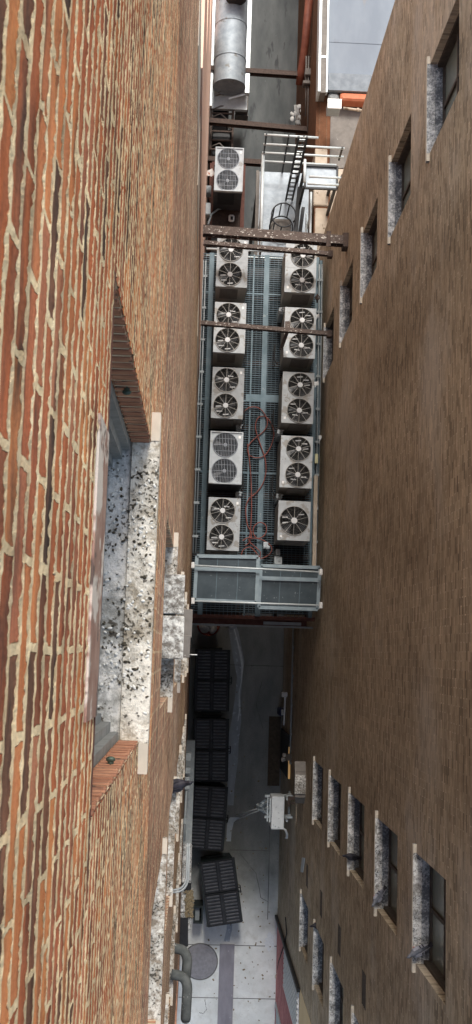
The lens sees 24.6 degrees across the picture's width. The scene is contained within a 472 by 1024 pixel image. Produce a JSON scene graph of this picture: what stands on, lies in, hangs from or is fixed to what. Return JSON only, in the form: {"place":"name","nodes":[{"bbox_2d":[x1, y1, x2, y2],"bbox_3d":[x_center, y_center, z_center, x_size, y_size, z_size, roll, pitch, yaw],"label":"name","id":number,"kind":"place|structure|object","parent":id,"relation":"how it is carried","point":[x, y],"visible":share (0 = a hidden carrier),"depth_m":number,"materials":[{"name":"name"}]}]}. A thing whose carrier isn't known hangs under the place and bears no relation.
{"place":"outdoors","nodes":[
{"label":"outdoors","id":0,"kind":"place"},
{"bbox_2d":[0,0,200,1023],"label":"brick building","id":1,"kind":"structure","parent":0,"point":[99,202],"depth_m":2.01,"materials":[{"name":"brick"}]},
{"bbox_2d":[83,271,161,817],"bbox_3d":[-0.407,0.156,3.048,0.275,2.130,1.350,2,83,-2],"label":"window","id":2,"kind":"structure","parent":1,"relation":"in","point":[126,489],"depth_m":3.99,"materials":[{"name":"stone"}]},
{"bbox_2d":[148,837,167,1023],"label":"window sill","id":3,"kind":"structure","parent":1,"relation":"in","point":[158,912],"depth_m":7.85,"materials":[{"name":"stone"}]},
{"bbox_2d":[164,992,168,1023],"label":"window","id":4,"kind":"structure","parent":1,"relation":"in","point":[167,993],"depth_m":11.59,"materials":[{"name":"stone"}]},
{"bbox_2d":[160,532,178,712],"bbox_3d":[-0.511,0.828,8.176,0.105,0.064,1.350,2,83,-2],"label":"window","id":5,"kind":"structure","parent":1,"relation":"in","point":[171,557],"depth_m":8.11,"materials":[{"name":"stone"}]},
{"bbox_2d":[165,905,175,1005],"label":"window","id":6,"kind":"structure","parent":1,"relation":"in","point":[172,949],"depth_m":15.58,"materials":[{"name":"stone"}]},
{"bbox_2d":[166,776,176,906],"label":"window","id":7,"kind":"structure","parent":1,"relation":"in","point":[172,812],"depth_m":11.81,"materials":[{"name":"stone"}]},
{"bbox_2d":[161,616,183,658],"bbox_3d":[-0.476,0.934,8.035,0.180,0.400,0.312,2,83,-2],"label":"window unit","id":8,"kind":"structure","parent":1,"relation":"attached to","point":[172,637],"depth_m":7.84,"materials":[{"name":"stone"}]},
{"bbox_2d":[163,574,184,614],"bbox_3d":[-0.471,0.622,8.075,0.177,0.400,0.289,2,83,-2],"label":"window sill","id":9,"kind":"structure","parent":1,"relation":"attached to","point":[174,588],"depth_m":7.88,"materials":[{"name":"stone"}]},
{"bbox_2d":[175,853,179,931],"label":"window","id":10,"kind":"structure","parent":1,"relation":"in","point":[178,868],"depth_m":19.64,"materials":[{"name":"stone"}]},
{"bbox_2d":[175,745,181,841],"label":"window","id":11,"kind":"structure","parent":1,"relation":"in","point":[180,746],"depth_m":15.87,"materials":[{"name":"stone"}]},
{"bbox_2d":[174,572,183,692],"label":"window","id":12,"kind":"structure","parent":1,"relation":"in","point":[177,671],"depth_m":12.05,"materials":[{"name":"stone"}]},
{"bbox_2d":[170,969,191,1023],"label":"lagged pipe","id":13,"kind":"object","parent":1,"relation":"attached to","point":[183,978],"visible":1,"depth_m":15.38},
{"bbox_2d":[179,819,182,883],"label":"window","id":14,"kind":"structure","parent":1,"relation":"in","point":[181,832],"depth_m":23.72,"materials":[{"name":"stone"}]},
{"bbox_2d":[173,843,189,892],"bbox_3d":[-0.634,4.472,13.522,0.174,0.026,0.646,18,82,0],"label":"conduit pair","id":15,"kind":"object","parent":1,"relation":"attached to","point":[187,877],"visible":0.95,"depth_m":13.51},
{"bbox_2d":[180,726,184,802],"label":"window","id":16,"kind":"structure","parent":1,"relation":"in","point":[182,740],"depth_m":19.96,"materials":[{"name":"stone"}]},
{"bbox_2d":[174,943,191,978],"bbox_3d":[-0.756,6.560,15.778,0.263,0.164,0.613,-19,84,-4],"label":"lagged pipe","id":17,"kind":"object","parent":1,"relation":"attached to","point":[183,951],"visible":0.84,"depth_m":15.72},
{"bbox_2d":[173,778,193,792],"bbox_3d":[-0.670,2.980,11.783,0.446,0.225,0.151,-13,83,-4],"label":"pigeon","id":18,"kind":"object","parent":1,"relation":"on","point":[179,785],"visible":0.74,"depth_m":11.72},
{"bbox_2d":[181,592,186,682],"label":"window","id":19,"kind":"structure","parent":1,"relation":"in","point":[185,601],"depth_m":16.13,"materials":[{"name":"stone"}]},
{"bbox_2d":[183,714,186,776],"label":"window","id":20,"kind":"structure","parent":1,"relation":"in","point":[185,714],"depth_m":24.01,"materials":[{"name":"stone"}]},
{"bbox_2d":[183,791,187,840],"bbox_3d":[-1.464,8.748,31.123,0.120,0.150,1.402,2,83,-2],"label":"wall conduit","id":21,"kind":"object","parent":1,"relation":"attached to","point":[185,821],"depth_m":31.07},
{"bbox_2d":[183,635,189,657],"bbox_3d":[-0.543,1.437,11.549,0.109,0.500,0.234,2,83,-2],"label":"window unit","id":22,"kind":"structure","parent":1,"relation":"attached to","point":[186,649],"depth_m":11.30,"materials":[{"name":"brown metal"}]},
{"bbox_2d":[179,740,194,946],"bbox_3d":[-1.403,9.848,32.223,0.356,0.690,5.966,2,83,-2],"label":"wall ledge","id":23,"kind":"object","parent":1,"relation":"attached to","point":[185,925],"depth_m":32.06,"materials":[{"name":"stone"}]},
{"bbox_2d":[184,890,194,918],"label":"leaf litter","id":24,"kind":"object","parent":23,"relation":"on","point":[189,905],"visible":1,"depth_m":31.71,"materials":[{"name":"brown plant"}]},
{"bbox_2d":[181,609,192,637],"bbox_3d":[-0.557,1.260,12.177,0.130,0.500,0.313,2,83,-2],"label":"window unit","id":25,"kind":"structure","parent":1,"relation":"attached to","point":[188,614],"depth_m":11.93,"materials":[{"name":"grey metal"}]},
{"bbox_2d":[191,562,322,574],"bbox_3d":[0.519,1.403,26.775,3.255,0.110,0.151,3,82,-2],"label":"tie rod","id":26,"kind":"object","parent":1,"relation":"attached to","point":[320,571],"visible":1,"depth_m":26.77,"materials":[{"name":"grey metal"}]},
{"bbox_2d":[197,623,219,635],"bbox_3d":[-0.968,3.949,38.017,0.819,0.742,0.814,2,83,-2],"label":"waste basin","id":27,"kind":"object","parent":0,"point":[205,630],"visible":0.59,"depth_m":37.70,"materials":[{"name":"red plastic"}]},
{"bbox_2d":[193,554,259,603],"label":"roof panel","id":28,"kind":"structure","parent":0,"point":[224,584],"depth_m":26.93,"materials":[{"name":"grey metal"}]},
{"bbox_2d":[177,254,284,1023],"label":"alley pavement","id":29,"kind":"structure","parent":0,"point":[262,645],"depth_m":37.47,"materials":[{"name":"concrete"}]},
{"bbox_2d":[193,900,202,923],"bbox_3d":[-1.283,13.530,36.635,0.314,0.996,0.560,2,83,-2],"label":"waste bin","id":30,"kind":"object","parent":29,"relation":"on","point":[198,913],"visible":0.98,"depth_m":36.32,"materials":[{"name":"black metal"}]},
{"bbox_2d":[188,943,217,979],"bbox_3d":[-1.224,15.337,36.901,1.217,0.039,1.218,2,83,-2],"label":"manhole cover","id":31,"kind":"object","parent":29,"relation":"on","point":[204,961],"visible":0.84,"depth_m":36.90,"materials":[{"name":"metal"}]},
{"bbox_2d":[192,781,227,850],"bbox_3d":[-0.924,10.337,36.876,1.295,1.366,2.220,5,82,-2],"label":"dumpster","id":32,"kind":"object","parent":29,"relation":"on","point":[209,820],"visible":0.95,"depth_m":36.23,"materials":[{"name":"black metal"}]},
{"bbox_2d":[193,715,230,781],"bbox_3d":[-0.837,8.119,37.168,1.295,1.366,2.220,1,83,-2],"label":"dumpster","id":33,"kind":"object","parent":29,"relation":"on","point":[211,739],"visible":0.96,"depth_m":36.52,"materials":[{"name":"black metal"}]},
{"bbox_2d":[193,647,231,712],"bbox_3d":[-0.803,5.813,37.470,1.295,1.366,2.220,1,83,-2],"label":"dumpster","id":34,"kind":"object","parent":29,"relation":"on","point":[212,680],"visible":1,"depth_m":36.82,"materials":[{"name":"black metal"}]},
{"bbox_2d":[199,853,242,926],"bbox_3d":[-0.491,12.721,36.581,1.295,1.366,2.220,-7,83,-3],"label":"dumpster","id":35,"kind":"object","parent":29,"relation":"on","point":[220,889],"visible":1,"depth_m":35.94,"materials":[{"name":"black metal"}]},
{"bbox_2d":[217,944,234,1023],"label":"cover plate","id":36,"kind":"object","parent":29,"relation":"on","point":[226,983],"visible":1,"depth_m":36.80,"materials":[{"name":"metal"}]},
{"bbox_2d":[207,162,245,254],"bbox_3d":[-0.411,-9.120,36.559,1.090,7.070,2.350,2,83,-2],"label":"condenser rack","id":37,"kind":"object","parent":29,"relation":"on","point":[219,217],"visible":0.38,"depth_m":33.09,"materials":[{"name":"red metal"}]},
{"bbox_2d":[213,147,243,210],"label":"condenser","id":38,"kind":"object","parent":37,"relation":"on","point":[228,178],"visible":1,"depth_m":31.65,"materials":[{"name":"grey metal"}]},
{"bbox_2d":[224,924,231,941],"bbox_3d":[-0.252,14.344,37.063,0.230,0.001,0.754,9,82,-1],"label":"drain stripe","id":39,"kind":"object","parent":29,"relation":"on","point":[228,933],"visible":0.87,"depth_m":37.05,"materials":[{"name":"metal"}]},
{"bbox_2d":[178,664,282,998],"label":"pavement joints","id":40,"kind":"object","parent":29,"relation":"on","point":[268,880],"visible":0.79,"depth_m":37.30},
{"bbox_2d":[226,817,240,840],"bbox_3d":[-0.188,10.960,37.507,0.372,0.001,0.935,23,82,1],"label":"drain stripe","id":41,"kind":"object","parent":29,"relation":"on","point":[231,820],"visible":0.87,"depth_m":37.51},
{"bbox_2d":[227,624,243,804],"bbox_3d":[-0.058,7.003,38.031,0.596,0.001,6.448,2,83,-2],"label":"pavement seam","id":42,"kind":"object","parent":29,"relation":"on","point":[234,731],"visible":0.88,"depth_m":37.97,"materials":[{"name":"concrete"}]},
{"bbox_2d":[234,628,243,719],"bbox_3d":[0.107,5.564,38.221,0.340,0.001,3.583,-3,83,-3],"label":"pavement crack","id":43,"kind":"object","parent":29,"relation":"on","point":[241,659],"visible":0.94,"depth_m":38.25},
{"bbox_2d":[208,692,274,1020],"bbox_3d":[0.177,11.410,37.464,2.314,0.012,11.845,0,83,-2],"label":"grit","id":44,"kind":"object","parent":29,"relation":"on","point":[243,901],"visible":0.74,"depth_m":37.05,"materials":[{"name":"grey stone"}]},
{"bbox_2d":[265,932,274,951],"bbox_3d":[1.153,14.753,37.065,0.343,0.001,0.707,2,83,-2],"label":"lime stain","id":45,"kind":"object","parent":29,"relation":"on","point":[269,940],"visible":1,"depth_m":37.07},
{"bbox_2d":[267,716,280,785],"bbox_3d":[1.339,8.374,37.898,0.421,0.016,2.381,2,83,-2],"label":"floor mat","id":46,"kind":"object","parent":29,"relation":"on","point":[273,778],"visible":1,"depth_m":37.89,"materials":[{"name":"rubber"}]},
{"bbox_2d":[269,827,279,907],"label":"kerb","id":47,"kind":"structure","parent":29,"relation":"on","point":[274,868],"depth_m":37.34,"materials":[{"name":"concrete"}]},
{"bbox_2d":[206,133,344,259],"bbox_3d":[1.018,-8.518,34.760,3.902,10.585,3.029,2,83,-2],"label":"metal landing","id":48,"kind":"object","parent":29,"relation":"on","point":[271,190],"visible":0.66,"depth_m":32.02,"materials":[{"name":"metal"}]},
{"bbox_2d":[269,136,307,231],"bbox_3d":[1.553,-9.220,31.130,1.022,2.800,2.075,2,83,-2],"label":"caged ladder","id":49,"kind":"object","parent":48,"relation":"on","point":[281,224],"visible":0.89,"depth_m":31.64,"materials":[{"name":"black metal"}]},
{"bbox_2d":[205,0,298,254],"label":"service yard","id":50,"kind":"structure","parent":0,"point":[274,34],"depth_m":41.08,"materials":[{"name":"concrete"}]},
{"bbox_2d":[208,94,233,202],"bbox_3d":[-0.548,-12.613,38.193,0.787,4.724,2.070,2,83,-2],"label":"equipment rack","id":51,"kind":"object","parent":50,"relation":"on","point":[220,136],"visible":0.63,"depth_m":36.11,"materials":[{"name":"metal"}]},
{"bbox_2d":[234,96,247,120],"bbox_3d":[0.200,-14.683,39.361,0.480,1.200,0.860,2,83,-2],"label":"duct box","id":52,"kind":"object","parent":50,"relation":"on","point":[243,116],"visible":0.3,"depth_m":39.02,"materials":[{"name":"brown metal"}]},
{"bbox_2d":[290,104,300,124],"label":"plastic litter","id":53,"kind":"object","parent":50,"relation":"on","point":[297,121],"visible":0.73,"depth_m":38.72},
{"bbox_2d":[275,927,310,1023],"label":"tan building","id":54,"kind":"structure","parent":0,"point":[290,1007],"depth_m":32.65,"materials":[{"name":"paint"}]},
{"bbox_2d":[275,915,299,991],"bbox_3d":[1.525,13.355,33.080,0.090,8.300,0.090,2,83,-2],"label":"downpipe","id":55,"kind":"object","parent":54,"relation":"attached to","point":[294,977],"visible":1,"depth_m":32.17,"materials":[{"name":"black metal"}]},
{"label":"ground","id":56,"kind":"structure","parent":0,"visible":0},
{"bbox_2d":[198,0,212,376],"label":"stucco building","id":57,"kind":"structure","parent":56,"relation":"on","point":[206,25],"depth_m":20.38,"materials":[{"name":"paint"}]},
{"bbox_2d":[210,0,251,111],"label":"air duct","id":58,"kind":"object","parent":57,"relation":"attached to","point":[231,46],"visible":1,"depth_m":35.31,"materials":[{"name":"metal"}]},
{"bbox_2d":[208,156,261,166],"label":"steel beam","id":59,"kind":"structure","parent":57,"relation":"attached to","point":[250,162],"depth_m":35.20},
{"bbox_2d":[209,117,306,133],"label":"steel beam","id":60,"kind":"structure","parent":57,"relation":"attached to","point":[257,125],"depth_m":35.40,"materials":[{"name":"metal"}]},
{"bbox_2d":[211,65,304,79],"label":"steel beam","id":61,"kind":"structure","parent":57,"relation":"attached to","point":[272,73],"depth_m":35.64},
{"bbox_2d":[200,320,331,349],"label":"steel beam","id":62,"kind":"structure","parent":57,"relation":"attached to","point":[286,329],"depth_m":26.81,"materials":[{"name":"metal"}]},
{"bbox_2d":[203,240,332,258],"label":"steel beam","id":63,"kind":"structure","parent":57,"relation":"attached to","point":[328,254],"depth_m":27.29,"materials":[{"name":"metal"}]},
{"bbox_2d":[203,225,348,251],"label":"steel beam","id":64,"kind":"structure","parent":57,"relation":"attached to","point":[328,239],"depth_m":24.26,"materials":[{"name":"metal"}]},
{"bbox_2d":[295,0,394,249],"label":"building","id":65,"kind":"structure","parent":56,"relation":"on","point":[346,39],"depth_m":32.71,"materials":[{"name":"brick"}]},
{"bbox_2d":[296,0,312,85],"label":"drain pipe","id":66,"kind":"object","parent":65,"relation":"attached to","point":[305,37],"visible":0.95,"depth_m":35.27,"materials":[{"name":"metal"}]},
{"bbox_2d":[302,56,310,131],"bbox_3d":[2.311,-13.664,35.370,0.291,0.448,2.434,2,83,-2],"label":"pipe","id":67,"kind":"object","parent":65,"relation":"attached to","point":[306,81],"visible":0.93,"depth_m":35.36,"materials":[{"name":"brown metal"}]},
{"bbox_2d":[326,98,341,116],"bbox_3d":[2.864,-11.868,31.765,0.408,0.520,0.295,2,83,-2],"label":"cable cabinet","id":68,"kind":"object","parent":65,"relation":"on","point":[333,107],"visible":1,"depth_m":31.52,"materials":[{"name":"white metal"}]},
{"bbox_2d":[277,0,471,1023],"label":"brown brick building","id":69,"kind":"structure","parent":56,"relation":"on","point":[381,743],"depth_m":17.46,"materials":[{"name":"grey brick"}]},
{"bbox_2d":[191,253,322,628],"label":"steel platform","id":70,"kind":"structure","parent":69,"relation":"attached to","point":[263,374],"depth_m":29.14,"materials":[{"name":"metal"}]},
{"bbox_2d":[192,260,206,552],"bbox_3d":[-0.974,-2.871,28.907,0.174,0.170,7.972,2,83,-2],"label":"pipe run","id":71,"kind":"object","parent":70,"relation":"on","point":[200,404],"visible":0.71,"depth_m":28.77,"materials":[{"name":"metal"}]},
{"bbox_2d":[206,497,240,554],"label":"condenser","id":72,"kind":"object","parent":70,"relation":"on","point":[223,529],"visible":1,"depth_m":27.17,"materials":[{"name":"metal"}]},
{"bbox_2d":[208,431,242,491],"bbox_3d":[-0.279,-1.275,28.039,0.830,1.510,1.352,2,82,-2],"label":"condenser","id":73,"kind":"object","parent":70,"relation":"on","point":[225,461],"visible":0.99,"depth_m":27.38,"materials":[{"name":"grey paint"}]},
{"bbox_2d":[210,367,244,429],"bbox_3d":[-0.235,-2.939,28.256,0.810,1.514,1.342,2,82,-2],"label":"condenser","id":74,"kind":"object","parent":70,"relation":"on","point":[227,397],"visible":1,"depth_m":27.62,"materials":[{"name":"metal"}]},
{"bbox_2d":[212,302,246,366],"bbox_3d":[-0.185,-4.641,28.480,0.810,1.514,1.342,2,82,-2],"label":"condenser","id":75,"kind":"object","parent":70,"relation":"on","point":[228,347],"visible":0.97,"depth_m":27.86,"materials":[{"name":"metal"}]},
{"bbox_2d":[215,238,248,302],"bbox_3d":[-0.124,-6.370,28.707,0.810,1.514,1.342,2,82,-2],"label":"condenser","id":76,"kind":"object","parent":70,"relation":"on","point":[231,274],"visible":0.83,"depth_m":28.07,"materials":[{"name":"paint"}]},
{"bbox_2d":[247,444,260,556],"bbox_3d":[0.351,-0.292,28.610,0.291,0.028,3.058,-6,83,-3],"label":"hose","id":77,"kind":"object","parent":70,"relation":"on","point":[251,502],"visible":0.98,"depth_m":28.59,"materials":[{"name":"red rubber"}]},
{"bbox_2d":[241,522,271,558],"bbox_3d":[0.547,0.744,28.451,0.833,0.029,0.980,2,83,-2],"label":"hose","id":78,"kind":"object","parent":70,"relation":"on","point":[259,539],"visible":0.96,"depth_m":28.44,"materials":[{"name":"red rubber"}]},
{"bbox_2d":[245,406,273,545],"bbox_3d":[0.554,-0.959,28.744,0.875,0.029,3.765,2,83,-2],"label":"hose","id":79,"kind":"object","parent":70,"relation":"on","point":[258,457],"visible":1,"depth_m":28.83,"materials":[{"name":"red rubber"}]},
{"bbox_2d":[274,549,281,564],"bbox_3d":[1.065,1.194,28.054,0.200,0.930,0.400,2,83,-2],"label":"disconnect switch","id":80,"kind":"object","parent":70,"relation":"on","point":[277,559],"visible":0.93,"depth_m":27.62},
{"bbox_2d":[277,307,284,322],"bbox_3d":[1.206,-5.287,28.887,0.179,0.964,0.180,2,83,-2],"label":"valve box","id":81,"kind":"object","parent":70,"relation":"on","point":[280,314],"visible":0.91,"depth_m":28.73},
{"bbox_2d":[274,500,310,545],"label":"condenser","id":82,"kind":"object","parent":70,"relation":"on","point":[292,524],"visible":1,"depth_m":27.25,"materials":[{"name":"paint"}]},
{"bbox_2d":[276,435,312,495],"bbox_3d":[1.501,-1.176,28.090,0.810,1.514,1.342,3,82,-2],"label":"condenser","id":83,"kind":"object","parent":70,"relation":"on","point":[294,465],"visible":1,"depth_m":27.46,"materials":[{"name":"metal"}]},
{"bbox_2d":[278,372,314,433],"bbox_3d":[1.554,-2.822,28.307,0.810,1.514,1.342,3,82,-2],"label":"condenser","id":84,"kind":"object","parent":70,"relation":"on","point":[296,403],"visible":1,"depth_m":27.68,"materials":[{"name":"metal"}]},
{"bbox_2d":[280,307,315,371],"bbox_3d":[1.618,-4.515,28.530,0.810,1.514,1.342,3,82,-2],"label":"condenser","id":85,"kind":"object","parent":70,"relation":"on","point":[297,353],"visible":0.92,"depth_m":27.95,"materials":[{"name":"metal"}]},
{"bbox_2d":[281,243,316,307],"bbox_3d":[1.652,-6.236,28.755,0.810,1.514,1.342,3,82,-2],"label":"condenser","id":86,"kind":"object","parent":70,"relation":"on","point":[298,284],"visible":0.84,"depth_m":28.14,"materials":[{"name":"metal"}]},
{"bbox_2d":[311,476,317,565],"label":"ledge beam","id":87,"kind":"structure","parent":70,"relation":"on","point":[314,516],"depth_m":28.50,"materials":[{"name":"metal"}]},
{"bbox_2d":[314,264,322,556],"bbox_3d":[2.216,-2.748,29.009,0.170,0.170,8.048,2,83,-2],"label":"pipe run","id":88,"kind":"object","parent":70,"relation":"on","point":[318,344],"visible":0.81,"depth_m":29.08,"materials":[{"name":"metal"}]},
{"bbox_2d":[191,598,322,608],"bbox_3d":[0.517,2.247,26.665,3.237,0.110,0.159,2,83,-2],"label":"tie rod","id":89,"kind":"object","parent":69,"relation":"attached to","point":[193,601],"visible":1,"depth_m":26.65,"materials":[{"name":"grey metal"}]},
{"bbox_2d":[264,793,292,838],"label":"wall condenser","id":90,"kind":"object","parent":69,"relation":"attached to","point":[276,816],"depth_m":32.21,"materials":[{"name":"white metal"}]},
{"bbox_2d":[236,798,269,820],"bbox_3d":[0.500,9.694,35.331,1.554,4.325,0.564,-39,86,-6],"label":"ragged sheet","id":91,"kind":"object","parent":90,"relation":"hanging from","point":[261,806],"visible":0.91,"depth_m":33.40,"materials":[{"name":"white plastic"}]},
{"bbox_2d":[281,692,286,724],"bbox_3d":[1.582,6.493,35.704,0.185,0.324,1.086,2,83,-2],"label":"wall box","id":92,"kind":"object","parent":69,"relation":"attached to","point":[284,694],"visible":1,"depth_m":35.69,"materials":[{"name":"white plastic"}]},
{"bbox_2d":[280,728,289,779],"bbox_3d":[1.629,8.035,36.073,0.058,3.650,1.379,2,83,-2],"label":"doorway","id":93,"kind":"structure","parent":69,"relation":"attached to","point":[284,748],"depth_m":35.90,"materials":[{"name":"beige metal"}]},
{"bbox_2d":[280,728,289,779],"bbox_3d":[1.637,8.042,36.123,0.038,3.550,1.379,2,83,-2],"label":"door leaf","id":94,"kind":"structure","parent":93,"relation":"in","point":[285,737],"depth_m":36.12,"materials":[{"name":"black metal"}]},
{"bbox_2d":[257,564,321,610],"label":"roof panel","id":95,"kind":"structure","parent":69,"relation":"attached to","point":[289,587],"depth_m":27.16,"materials":[{"name":"grey metal"}]},
{"bbox_2d":[288,616,293,818],"bbox_3d":[1.739,6.423,34.001,0.083,0.075,6.267,2,83,-2],"label":"wall conduit","id":96,"kind":"object","parent":69,"relation":"attached to","point":[291,705],"depth_m":34.04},
{"bbox_2d":[293,761,305,803],"bbox_3d":[1.737,7.417,29.674,0.298,0.600,1.143,2,83,-2],"label":"vent hood","id":97,"kind":"object","parent":69,"relation":"attached to","point":[299,790],"visible":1,"depth_m":29.43,"materials":[{"name":"metal"}]},
{"bbox_2d":[298,889,307,951],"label":"window","id":98,"kind":"structure","parent":69,"relation":"in","point":[303,909],"depth_m":29.38,"materials":[{"name":"stone"}]},
{"bbox_2d":[312,756,322,824],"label":"window","id":99,"kind":"structure","parent":69,"relation":"in","point":[317,781],"depth_m":27.25,"materials":[{"name":"stone"}]},
{"bbox_2d":[312,919,323,994],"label":"window","id":100,"kind":"structure","parent":69,"relation":"in","point":[317,955],"depth_m":26.00,"materials":[{"name":"stone"}]},
{"bbox_2d":[322,318,333,382],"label":"window","id":101,"kind":"structure","parent":69,"relation":"in","point":[327,343],"depth_m":28.27,"materials":[{"name":"grey stone"}]},
{"bbox_2d":[327,769,340,848],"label":"window","id":102,"kind":"structure","parent":69,"relation":"in","point":[334,787],"depth_m":24.07,"materials":[{"name":"stone"}]},
{"bbox_2d":[328,956,342,1023],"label":"window","id":103,"kind":"structure","parent":69,"relation":"in","point":[335,1013],"depth_m":22.80,"materials":[{"name":"stone"}]},
{"bbox_2d":[339,272,352,348],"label":"window","id":104,"kind":"structure","parent":69,"relation":"in","point":[345,296],"depth_m":25.06,"materials":[{"name":"grey stone"}]},
{"bbox_2d":[341,853,361,860],"bbox_3d":[2.219,6.626,20.808,0.410,0.207,0.139,10,82,-1],"label":"pigeon","id":105,"kind":"object","parent":69,"relation":"on","point":[351,856],"visible":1,"depth_m":20.76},
{"bbox_2d":[351,1005,358,1023],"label":"window","id":106,"kind":"structure","parent":69,"relation":"in","point":[353,1018],"depth_m":19.72,"materials":[{"name":"stone"}]},
{"bbox_2d":[346,787,364,881],"bbox_3d":[2.338,6.089,20.144,0.290,1.825,1.680,2,83,-2],"label":"window","id":107,"kind":"structure","parent":69,"relation":"in","point":[355,809],"depth_m":20.95,"materials":[{"name":"stone"}]},
{"bbox_2d":[359,213,376,303],"bbox_3d":[2.691,-5.102,21.061,0.290,1.825,1.600,2,83,-2],"label":"window","id":108,"kind":"structure","parent":69,"relation":"in","point":[368,241],"depth_m":21.87,"materials":[{"name":"grey stone"}]},
{"bbox_2d":[372,885,387,906],"bbox_3d":[2.318,6.265,17.629,0.139,0.207,0.410,40,83,3],"label":"pigeon","id":109,"kind":"object","parent":69,"relation":"on","point":[378,896],"visible":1,"depth_m":17.58,"materials":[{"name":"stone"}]},
{"bbox_2d":[373,810,397,926],"bbox_3d":[2.455,5.675,16.973,0.290,1.825,1.680,2,83,-2],"label":"window","id":110,"kind":"structure","parent":69,"relation":"in","point":[385,840],"depth_m":17.76,"materials":[{"name":"stone"}]},
{"bbox_2d":[387,131,410,244],"bbox_3d":[2.807,-5.515,17.890,0.290,1.825,1.600,2,83,-2],"label":"window","id":111,"kind":"structure","parent":69,"relation":"in","point":[399,173],"depth_m":18.69,"materials":[{"name":"grey stone"}]},
{"bbox_2d":[406,942,432,958],"bbox_3d":[2.447,5.876,14.506,0.410,0.207,0.139,-23,84,-5],"label":"pigeon","id":112,"kind":"object","parent":69,"relation":"on","point":[419,950],"visible":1,"depth_m":14.46,"materials":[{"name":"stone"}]},
{"bbox_2d":[411,843,445,991],"bbox_3d":[2.570,5.268,13.851,0.290,1.825,1.680,2,83,-2],"label":"window","id":113,"kind":"structure","parent":69,"relation":"in","point":[428,886],"depth_m":14.61,"materials":[{"name":"stone"}]},
{"bbox_2d":[425,14,458,162],"bbox_3d":[2.923,-5.922,14.768,0.290,1.825,1.600,2,83,-2],"label":"window","id":114,"kind":"structure","parent":69,"relation":"in","point":[442,78],"depth_m":15.55,"materials":[{"name":"grey stone"}]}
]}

